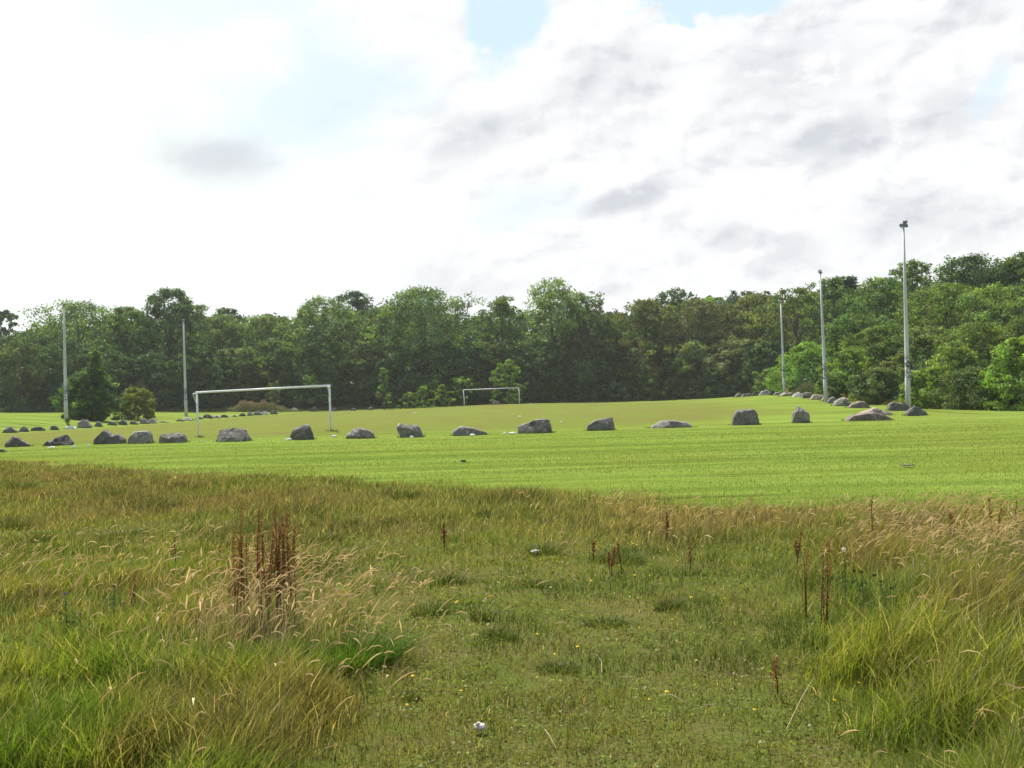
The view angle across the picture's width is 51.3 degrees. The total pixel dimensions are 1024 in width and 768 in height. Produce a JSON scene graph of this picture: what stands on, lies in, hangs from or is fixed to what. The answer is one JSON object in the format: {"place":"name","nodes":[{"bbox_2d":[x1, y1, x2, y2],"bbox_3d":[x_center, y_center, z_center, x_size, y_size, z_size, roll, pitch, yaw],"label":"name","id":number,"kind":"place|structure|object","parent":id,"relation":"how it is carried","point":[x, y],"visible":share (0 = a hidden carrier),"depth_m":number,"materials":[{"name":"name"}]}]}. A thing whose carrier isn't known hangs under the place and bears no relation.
{"place":"outdoors","nodes":[
{"label":"outdoors","id":0,"kind":"place"},
{"bbox_2d":[0,389,1023,767],"bbox_3d":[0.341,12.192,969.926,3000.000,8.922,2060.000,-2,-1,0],"label":"ground","id":1,"kind":"structure","parent":0,"point":[822,409],"depth_m":12.17,"materials":[{"name":"plant"}]},
{"bbox_2d":[0,309,28,378],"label":"woodland tree","id":2,"kind":"object","parent":1,"relation":"on","point":[7,315],"visible":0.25,"depth_m":215.38,"materials":[{"name":"green plant"}]},
{"bbox_2d":[0,339,67,406],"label":"woodland tree","id":3,"kind":"object","parent":1,"relation":"on","point":[10,352],"visible":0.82,"depth_m":158.34,"materials":[{"name":"green plant"}]},
{"bbox_2d":[0,331,79,401],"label":"woodland tree","id":4,"kind":"object","parent":1,"relation":"on","point":[45,342],"visible":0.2,"depth_m":166.53,"materials":[{"name":"green plant"}]},
{"bbox_2d":[62,303,67,420],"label":"floodlight mast","id":5,"kind":"object","parent":1,"relation":"on","point":[65,379],"visible":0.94,"depth_m":103.96,"materials":[{"name":"grey metal"}]},
{"bbox_2d":[23,339,110,408],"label":"woodland tree","id":6,"kind":"object","parent":1,"relation":"on","point":[82,359],"visible":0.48,"depth_m":160.49,"materials":[{"name":"green plant"}]},
{"bbox_2d":[10,297,139,392],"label":"woodland tree","id":7,"kind":"object","parent":1,"relation":"on","point":[72,308],"visible":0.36,"depth_m":174.85,"materials":[{"name":"green plant"}]},
{"bbox_2d":[47,367,125,420],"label":"bush","id":8,"kind":"object","parent":1,"relation":"on","point":[76,386],"visible":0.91,"depth_m":111.89,"materials":[{"name":"green plant"}]},
{"bbox_2d":[77,349,117,412],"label":"sapling","id":9,"kind":"object","parent":1,"relation":"on","point":[95,355],"visible":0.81,"depth_m":112.79,"materials":[{"name":"green plant"}]},
{"bbox_2d":[93,429,125,444],"bbox_3d":[-18.840,2.531,49.988,1.395,0.814,0.864,-2,-1,0],"label":"boulder","id":10,"kind":"object","parent":1,"relation":"on","point":[104,436],"visible":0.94,"depth_m":49.70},
{"bbox_2d":[82,349,154,402],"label":"woodland tree","id":11,"kind":"object","parent":1,"relation":"on","point":[115,372],"visible":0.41,"depth_m":164.04,"materials":[{"name":"green plant"}]},
{"bbox_2d":[94,306,163,395],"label":"woodland tree","id":12,"kind":"object","parent":1,"relation":"on","point":[139,321],"visible":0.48,"depth_m":172.72,"materials":[{"name":"green plant"}]},
{"bbox_2d":[118,386,156,419],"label":"round bush","id":13,"kind":"object","parent":1,"relation":"on","point":[138,396],"visible":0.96,"depth_m":120.33,"materials":[{"name":"green plant"}]},
{"bbox_2d":[127,431,153,443],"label":"boulder","id":14,"kind":"object","parent":1,"relation":"on","point":[141,437],"visible":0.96,"depth_m":49.28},
{"bbox_2d":[118,350,192,408],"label":"woodland tree","id":15,"kind":"object","parent":1,"relation":"on","point":[173,384],"visible":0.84,"depth_m":165.74,"materials":[{"name":"green plant"}]},
{"bbox_2d":[129,286,210,399],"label":"woodland tree","id":16,"kind":"object","parent":1,"relation":"on","point":[181,308],"visible":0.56,"depth_m":176.27,"materials":[{"name":"green plant"}]},
{"bbox_2d":[159,302,224,361],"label":"woodland tree","id":17,"kind":"object","parent":1,"relation":"on","point":[202,307],"visible":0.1,"depth_m":204.10,"materials":[{"name":"green plant"}]},
{"bbox_2d":[168,345,224,409],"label":"woodland tree","id":18,"kind":"object","parent":1,"relation":"on","point":[207,355],"visible":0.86,"depth_m":168.57,"materials":[{"name":"green plant"}]},
{"bbox_2d":[164,313,268,395],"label":"woodland tree","id":19,"kind":"object","parent":1,"relation":"on","point":[222,336],"visible":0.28,"depth_m":183.61,"materials":[{"name":"green plant"}]},
{"bbox_2d":[194,348,266,405],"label":"woodland tree","id":20,"kind":"object","parent":1,"relation":"on","point":[230,362],"visible":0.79,"depth_m":174.14,"materials":[{"name":"green plant"}]},
{"bbox_2d":[216,428,251,441],"bbox_3d":[-12.848,2.390,49.178,1.591,0.770,1.026,-2,-1,0],"label":"boulder","id":21,"kind":"object","parent":1,"relation":"on","point":[238,434],"visible":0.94,"depth_m":48.91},
{"bbox_2d":[215,505,294,629],"bbox_3d":[-1.781,1.316,7.441,0.612,0.960,0.414,-2,-1,0],"label":"dock plant","id":22,"kind":"object","parent":1,"relation":"on","point":[262,543],"visible":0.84,"depth_m":7.43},
{"bbox_2d":[210,398,306,411],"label":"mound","id":23,"kind":"object","parent":1,"relation":"on","point":[253,405],"visible":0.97,"depth_m":166.88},
{"bbox_2d":[223,312,310,396],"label":"woodland tree","id":24,"kind":"object","parent":1,"relation":"on","point":[262,324],"visible":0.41,"depth_m":183.22,"materials":[{"name":"green plant"}]},
{"bbox_2d":[241,339,317,404],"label":"woodland tree","id":25,"kind":"object","parent":1,"relation":"on","point":[264,362],"visible":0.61,"depth_m":175.94,"materials":[{"name":"green plant"}]},
{"bbox_2d":[258,513,310,627],"bbox_3d":[-1.593,1.321,7.452,0.375,0.909,0.386,-2,-1,0],"label":"dock plant","id":26,"kind":"object","parent":1,"relation":"on","point":[283,557],"visible":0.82,"depth_m":7.42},
{"bbox_2d":[290,424,313,439],"bbox_3d":[-9.683,2.271,49.201,1.122,0.849,0.727,-2,-1,0],"label":"boulder","id":27,"kind":"object","parent":1,"relation":"on","point":[304,431],"visible":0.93,"depth_m":48.92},
{"bbox_2d":[276,341,364,406],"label":"woodland tree","id":28,"kind":"object","parent":1,"relation":"on","point":[328,353],"visible":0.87,"depth_m":175.43,"materials":[{"name":"green plant"}]},
{"bbox_2d":[270,294,372,403],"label":"woodland tree","id":29,"kind":"object","parent":1,"relation":"on","point":[306,313],"visible":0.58,"depth_m":180.84,"materials":[{"name":"green plant"}]},
{"bbox_2d":[252,620,446,679],"bbox_3d":[-0.968,1.602,6.449,1.270,0.298,1.050,-2,-1,0],"label":"grass tuft","id":30,"kind":"object","parent":1,"relation":"on","point":[366,655],"visible":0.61,"depth_m":6.41,"materials":[{"name":"plant"}]},
{"bbox_2d":[314,289,386,380],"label":"woodland tree","id":31,"kind":"object","parent":1,"relation":"on","point":[358,302],"visible":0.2,"depth_m":213.53,"materials":[{"name":"green plant"}]},
{"bbox_2d":[336,339,394,406],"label":"woodland tree","id":32,"kind":"object","parent":1,"relation":"on","point":[375,352],"visible":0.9,"depth_m":175.59,"materials":[{"name":"green plant"}]},
{"bbox_2d":[331,305,417,393],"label":"woodland tree","id":33,"kind":"object","parent":1,"relation":"on","point":[370,312],"visible":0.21,"depth_m":182.95,"materials":[{"name":"green plant"}]},
{"bbox_2d":[370,337,444,407],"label":"woodland tree","id":34,"kind":"object","parent":1,"relation":"on","point":[389,356],"visible":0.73,"depth_m":174.75,"materials":[{"name":"green plant"}]},
{"bbox_2d":[396,423,422,437],"bbox_3d":[-4.755,2.200,49.590,1.225,0.800,0.672,-2,-1,0],"label":"boulder","id":35,"kind":"object","parent":1,"relation":"on","point":[403,430],"visible":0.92,"depth_m":49.30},
{"bbox_2d":[0,400,850,444],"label":"football pitch","id":36,"kind":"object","parent":1,"relation":"on","point":[571,416],"visible":0.9,"depth_m":86.01,"materials":[{"name":"plant"}]},
{"bbox_2d":[193,385,331,435],"bbox_3d":[-13.267,1.514,56.561,7.566,2.772,1.058,-2,-1,6],"label":"football goal","id":37,"kind":"object","parent":36,"relation":"on","point":[216,391],"visible":0.94,"depth_m":56.99,"materials":[{"name":"white paint"}]},
{"bbox_2d":[362,285,496,402],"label":"woodland tree","id":38,"kind":"object","parent":1,"relation":"on","point":[427,301],"visible":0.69,"depth_m":179.28,"materials":[{"name":"green plant"}]},
{"bbox_2d":[401,599,458,618],"bbox_3d":[-0.576,1.665,7.917,0.520,0.147,0.422,-2,-1,0],"label":"grass tuft","id":39,"kind":"object","parent":1,"relation":"on","point":[424,611],"visible":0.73,"depth_m":7.86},
{"bbox_2d":[420,566,478,586],"bbox_3d":[-0.573,1.698,9.326,0.632,0.210,0.582,-1,-1,-30],"label":"grass tuft","id":40,"kind":"object","parent":1,"relation":"on","point":[450,578],"visible":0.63,"depth_m":9.31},
{"bbox_2d":[414,340,496,405],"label":"woodland tree","id":41,"kind":"object","parent":1,"relation":"on","point":[467,356],"visible":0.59,"depth_m":175.69,"materials":[{"name":"green plant"}]},
{"bbox_2d":[0,394,927,446],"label":"uncut fringe grass","id":42,"kind":"structure","parent":1,"relation":"on","point":[424,435],"depth_m":53.95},
{"bbox_2d":[468,341,524,402],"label":"woodland tree","id":43,"kind":"object","parent":1,"relation":"on","point":[498,351],"visible":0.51,"depth_m":177.07,"materials":[{"name":"green plant"}]},
{"bbox_2d":[474,295,539,397],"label":"woodland tree","id":44,"kind":"object","parent":1,"relation":"on","point":[502,308],"visible":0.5,"depth_m":182.87,"materials":[{"name":"green plant"}]},
{"bbox_2d":[489,359,527,403],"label":"leafy shrub","id":45,"kind":"object","parent":1,"relation":"on","point":[506,384],"visible":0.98,"depth_m":169.50,"materials":[{"name":"green plant"}]},
{"bbox_2d":[0,495,1023,767],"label":"tall grass","id":46,"kind":"structure","parent":1,"relation":"on","point":[260,729],"depth_m":5.74,"materials":[{"name":"plant"}]},
{"bbox_2d":[0,485,1023,767],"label":"seeding grass","id":47,"kind":"structure","parent":1,"relation":"on","point":[1008,525],"depth_m":7.56,"materials":[{"name":"plant"}]},
{"bbox_2d":[0,337,1023,412],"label":"undergrowth","id":48,"kind":"object","parent":1,"relation":"on","point":[23,408],"visible":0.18,"depth_m":156.71,"materials":[{"name":"green plant"}]},
{"bbox_2d":[0,261,1023,393],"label":"distant woods","id":49,"kind":"object","parent":1,"relation":"on","point":[535,331],"visible":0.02,"depth_m":208.71,"materials":[{"name":"green plant"}]},
{"bbox_2d":[0,387,1023,412],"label":"verge grass","id":50,"kind":"structure","parent":1,"relation":"on","point":[847,396],"depth_m":168.09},
{"bbox_2d":[518,419,551,433],"bbox_3d":[1.092,2.063,50.987,1.634,0.804,0.988,-2,-1,0],"label":"boulder","id":51,"kind":"object","parent":1,"relation":"on","point":[539,425],"visible":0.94,"depth_m":50.66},
{"bbox_2d":[500,340,582,403],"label":"woodland tree","id":52,"kind":"object","parent":1,"relation":"on","point":[549,353],"visible":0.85,"depth_m":175.63,"materials":[{"name":"green plant"}]},
{"bbox_2d":[493,277,605,399],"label":"woodland tree","id":53,"kind":"object","parent":1,"relation":"on","point":[547,305],"visible":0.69,"depth_m":179.13,"materials":[{"name":"green plant"}]},
{"bbox_2d":[536,374,574,402],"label":"leafy shrub","id":54,"kind":"object","parent":1,"relation":"on","point":[557,385],"visible":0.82,"depth_m":175.10,"materials":[{"name":"green plant"}]},
{"bbox_2d":[555,326,605,401],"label":"woodland tree","id":55,"kind":"object","parent":1,"relation":"on","point":[587,342],"visible":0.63,"depth_m":177.94,"materials":[{"name":"green plant"}]},
{"bbox_2d":[550,291,620,393],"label":"woodland tree","id":56,"kind":"object","parent":1,"relation":"on","point":[592,315],"visible":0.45,"depth_m":181.18,"materials":[{"name":"green plant"}]},
{"bbox_2d":[572,368,599,401],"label":"leafy shrub","id":57,"kind":"object","parent":1,"relation":"on","point":[579,385],"visible":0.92,"depth_m":175.64,"materials":[{"name":"green plant"}]},
{"bbox_2d":[587,417,614,430],"bbox_3d":[4.295,2.018,52.030,1.365,0.761,0.804,-2,-1,0],"label":"boulder","id":58,"kind":"object","parent":1,"relation":"on","point":[603,424],"visible":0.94,"depth_m":51.74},
{"bbox_2d":[576,612,639,628],"bbox_3d":[0.690,1.670,7.493,0.545,0.122,0.480,-2,-1,36],"label":"grass tuft","id":59,"kind":"object","parent":1,"relation":"on","point":[615,619],"visible":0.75,"depth_m":7.49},
{"bbox_2d":[581,311,640,377],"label":"woodland tree","id":60,"kind":"object","parent":1,"relation":"on","point":[607,323],"visible":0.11,"depth_m":198.82,"materials":[{"name":"green plant"}]},
{"bbox_2d":[584,341,640,400],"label":"woodland tree","id":61,"kind":"object","parent":1,"relation":"on","point":[612,356],"visible":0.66,"depth_m":178.16,"materials":[{"name":"green plant"}]},
{"bbox_2d":[604,381,630,401],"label":"leafy shrub","id":62,"kind":"object","parent":1,"relation":"on","point":[613,384],"visible":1,"depth_m":173.84,"materials":[{"name":"green plant"}]},
{"bbox_2d":[581,546,658,565],"bbox_3d":[1.048,1.637,10.172,0.792,0.198,0.650,-1,-1,-23],"label":"grass tuft","id":63,"kind":"object","parent":1,"relation":"on","point":[625,558],"visible":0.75,"depth_m":10.13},
{"bbox_2d":[599,298,686,391],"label":"woodland tree","id":64,"kind":"object","parent":1,"relation":"on","point":[647,311],"visible":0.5,"depth_m":181.65,"materials":[{"name":"green plant"}]},
{"bbox_2d":[610,339,693,399],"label":"woodland tree","id":65,"kind":"object","parent":1,"relation":"on","point":[654,358],"visible":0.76,"depth_m":175.54,"materials":[{"name":"green plant"}]},
{"bbox_2d":[634,372,669,400],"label":"leafy shrub","id":66,"kind":"object","parent":1,"relation":"on","point":[656,392],"visible":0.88,"depth_m":173.28,"materials":[{"name":"green plant"}]},
{"bbox_2d":[661,375,690,399],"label":"leafy shrub","id":67,"kind":"object","parent":1,"relation":"on","point":[671,381],"visible":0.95,"depth_m":173.20,"materials":[{"name":"green plant"}]},
{"bbox_2d":[641,287,716,372],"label":"woodland tree","id":68,"kind":"object","parent":1,"relation":"on","point":[679,296],"visible":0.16,"depth_m":194.84,"materials":[{"name":"green plant"}]},
{"bbox_2d":[656,339,727,398],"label":"woodland tree","id":69,"kind":"object","parent":1,"relation":"on","point":[689,346],"visible":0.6,"depth_m":174.09,"materials":[{"name":"green plant"}]},
{"bbox_2d":[647,298,748,392],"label":"woodland tree","id":70,"kind":"object","parent":1,"relation":"on","point":[702,312],"visible":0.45,"depth_m":179.15,"materials":[{"name":"green plant"}]},
{"bbox_2d":[695,368,740,397],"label":"leafy shrub","id":71,"kind":"object","parent":1,"relation":"on","point":[714,378],"visible":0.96,"depth_m":168.78,"materials":[{"name":"green plant"}]},
{"bbox_2d":[701,335,764,392],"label":"woodland tree","id":72,"kind":"object","parent":1,"relation":"on","point":[730,348],"visible":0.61,"depth_m":171.13,"materials":[{"name":"green plant"}]},
{"bbox_2d":[708,290,774,371],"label":"woodland tree","id":73,"kind":"object","parent":1,"relation":"on","point":[734,295],"visible":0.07,"depth_m":195.31,"materials":[{"name":"green plant"}]},
{"bbox_2d":[731,409,758,424],"bbox_3d":[11.820,1.737,54.133,1.400,0.925,0.733,-2,-1,0],"label":"boulder","id":74,"kind":"object","parent":1,"relation":"on","point":[745,417],"visible":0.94,"depth_m":53.85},
{"bbox_2d":[706,291,807,376],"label":"woodland tree","id":75,"kind":"object","parent":1,"relation":"on","point":[743,306],"visible":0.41,"depth_m":177.00,"materials":[{"name":"green plant"}]},
{"bbox_2d":[741,339,796,392],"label":"woodland tree","id":76,"kind":"object","parent":1,"relation":"on","point":[769,350],"visible":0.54,"depth_m":158.95,"materials":[{"name":"green plant"}]},
{"bbox_2d":[742,284,839,369],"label":"woodland tree","id":77,"kind":"object","parent":1,"relation":"on","point":[794,326],"visible":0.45,"depth_m":164.25,"materials":[{"name":"green plant"}]},
{"bbox_2d":[762,341,834,391],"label":"bush","id":78,"kind":"object","parent":1,"relation":"on","point":[802,352],"visible":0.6,"depth_m":125.88,"materials":[{"name":"green plant"}]},
{"bbox_2d":[806,540,838,642],"bbox_3d":[2.005,1.339,6.865,0.200,0.679,0.219,-2,-1,0],"label":"dock plant","id":79,"kind":"object","parent":1,"relation":"on","point":[826,599],"visible":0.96,"depth_m":6.85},
{"bbox_2d":[818,270,827,401],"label":"floodlight mast","id":80,"kind":"object","parent":1,"relation":"on","point":[825,387],"visible":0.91,"depth_m":92.95,"materials":[{"name":"grey metal"}]},
{"bbox_2d":[796,275,861,379],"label":"woodland tree","id":81,"kind":"object","parent":1,"relation":"on","point":[833,284],"visible":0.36,"depth_m":154.43,"materials":[{"name":"green plant"}]},
{"bbox_2d":[814,375,851,397],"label":"shrub","id":82,"kind":"object","parent":1,"relation":"on","point":[833,381],"visible":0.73,"depth_m":99.47,"materials":[{"name":"green plant"}]},
{"bbox_2d":[814,346,876,393],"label":"bush","id":83,"kind":"object","parent":1,"relation":"on","point":[856,353],"visible":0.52,"depth_m":105.35,"materials":[{"name":"green plant"}]},
{"bbox_2d":[836,275,859,341],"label":"woodland tree","id":84,"kind":"object","parent":1,"relation":"on","point":[850,281],"visible":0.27,"depth_m":149.98,"materials":[{"name":"green plant"}]},
{"bbox_2d":[812,312,896,381],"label":"woodland tree","id":85,"kind":"object","parent":1,"relation":"on","point":[850,323],"visible":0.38,"depth_m":126.48,"materials":[{"name":"green plant"}]},
{"bbox_2d":[844,412,891,420],"bbox_3d":[18.837,1.788,56.492,2.502,0.612,1.056,-2,-1,0],"label":"boulder","id":86,"kind":"object","parent":1,"relation":"on","point":[869,416],"visible":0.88,"depth_m":56.03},
{"bbox_2d":[845,366,903,403],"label":"bush","id":87,"kind":"object","parent":1,"relation":"on","point":[873,376],"visible":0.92,"depth_m":90.96,"materials":[{"name":"green plant"}]},
{"bbox_2d":[834,276,924,360],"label":"woodland tree","id":88,"kind":"object","parent":1,"relation":"on","point":[882,294],"visible":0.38,"depth_m":138.15,"materials":[{"name":"green plant"}]},
{"bbox_2d":[838,323,927,369],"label":"woodland tree","id":89,"kind":"object","parent":1,"relation":"on","point":[875,334],"visible":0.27,"depth_m":115.10,"materials":[{"name":"green plant"}]},
{"bbox_2d":[880,353,924,392],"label":"bush","id":90,"kind":"object","parent":1,"relation":"on","point":[900,359],"visible":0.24,"depth_m":95.60,"materials":[{"name":"green plant"}]},
{"bbox_2d":[899,220,910,408],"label":"floodlight mast","id":91,"kind":"object","parent":1,"relation":"on","point":[907,378],"visible":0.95,"depth_m":65.96,"materials":[{"name":"grey metal"}]},
{"bbox_2d":[876,259,949,329],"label":"woodland tree","id":92,"kind":"object","parent":1,"relation":"on","point":[912,265],"visible":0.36,"depth_m":148.92,"materials":[{"name":"green plant"}]},
{"bbox_2d":[898,367,951,408],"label":"bush","id":93,"kind":"object","parent":1,"relation":"on","point":[918,380],"visible":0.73,"depth_m":79.20,"materials":[{"name":"green plant"}]},
{"bbox_2d":[887,324,967,372],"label":"woodland tree","id":94,"kind":"object","parent":1,"relation":"on","point":[918,335],"visible":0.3,"depth_m":101.19,"materials":[{"name":"green plant"}]},
{"bbox_2d":[876,281,1013,363],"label":"woodland tree","id":95,"kind":"object","parent":1,"relation":"on","point":[946,293],"visible":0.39,"depth_m":116.44,"materials":[{"name":"green plant"}]},
{"bbox_2d":[912,339,985,400],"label":"bush","id":96,"kind":"object","parent":1,"relation":"on","point":[948,353],"visible":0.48,"depth_m":83.21,"materials":[{"name":"green plant"}]},
{"bbox_2d":[907,251,1023,347],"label":"woodland tree","id":97,"kind":"object","parent":1,"relation":"on","point":[972,265],"visible":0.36,"depth_m":133.18,"materials":[{"name":"green plant"}]},
{"bbox_2d":[925,365,1021,409],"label":"bush","id":98,"kind":"object","parent":1,"relation":"on","point":[962,380],"visible":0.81,"depth_m":74.20,"materials":[{"name":"green plant"}]},
{"bbox_2d":[929,320,1018,365],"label":"woodland tree","id":99,"kind":"object","parent":1,"relation":"on","point":[972,334],"visible":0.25,"depth_m":96.99,"materials":[{"name":"green plant"}]},
{"bbox_2d":[942,281,1023,356],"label":"woodland tree","id":100,"kind":"object","parent":1,"relation":"on","point":[1008,295],"visible":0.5,"depth_m":110.84,"materials":[{"name":"green plant"}]},
{"bbox_2d":[974,335,1023,410],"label":"bush","id":101,"kind":"object","parent":1,"relation":"on","point":[1011,360],"visible":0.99,"depth_m":71.51,"materials":[{"name":"green plant"}]},
{"bbox_2d":[976,313,1023,382],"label":"woodland tree","id":102,"kind":"object","parent":1,"relation":"on","point":[1016,328],"visible":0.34,"depth_m":94.08,"materials":[{"name":"green plant"}]},
{"bbox_2d":[983,251,1023,329],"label":"woodland tree","id":103,"kind":"object","parent":1,"relation":"on","point":[1015,264],"visible":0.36,"depth_m":129.67,"materials":[{"name":"green plant"}]},
{"bbox_2d":[0,459,1023,767],"bbox_3d":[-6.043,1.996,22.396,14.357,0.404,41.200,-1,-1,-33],"label":"rough grass","id":104,"kind":"structure","parent":0,"point":[140,485],"depth_m":9.92,"materials":[{"name":"plant"}]},
{"bbox_2d":[0,411,1023,514],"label":"mown grass","id":105,"kind":"structure","parent":0,"point":[596,459],"depth_m":28.61,"materials":[{"name":"plant"}]},
{"bbox_2d":[0,0,1023,393],"label":"sky","id":106,"kind":"structure","parent":0,"point":[249,157],"materials":[{"name":"white"}]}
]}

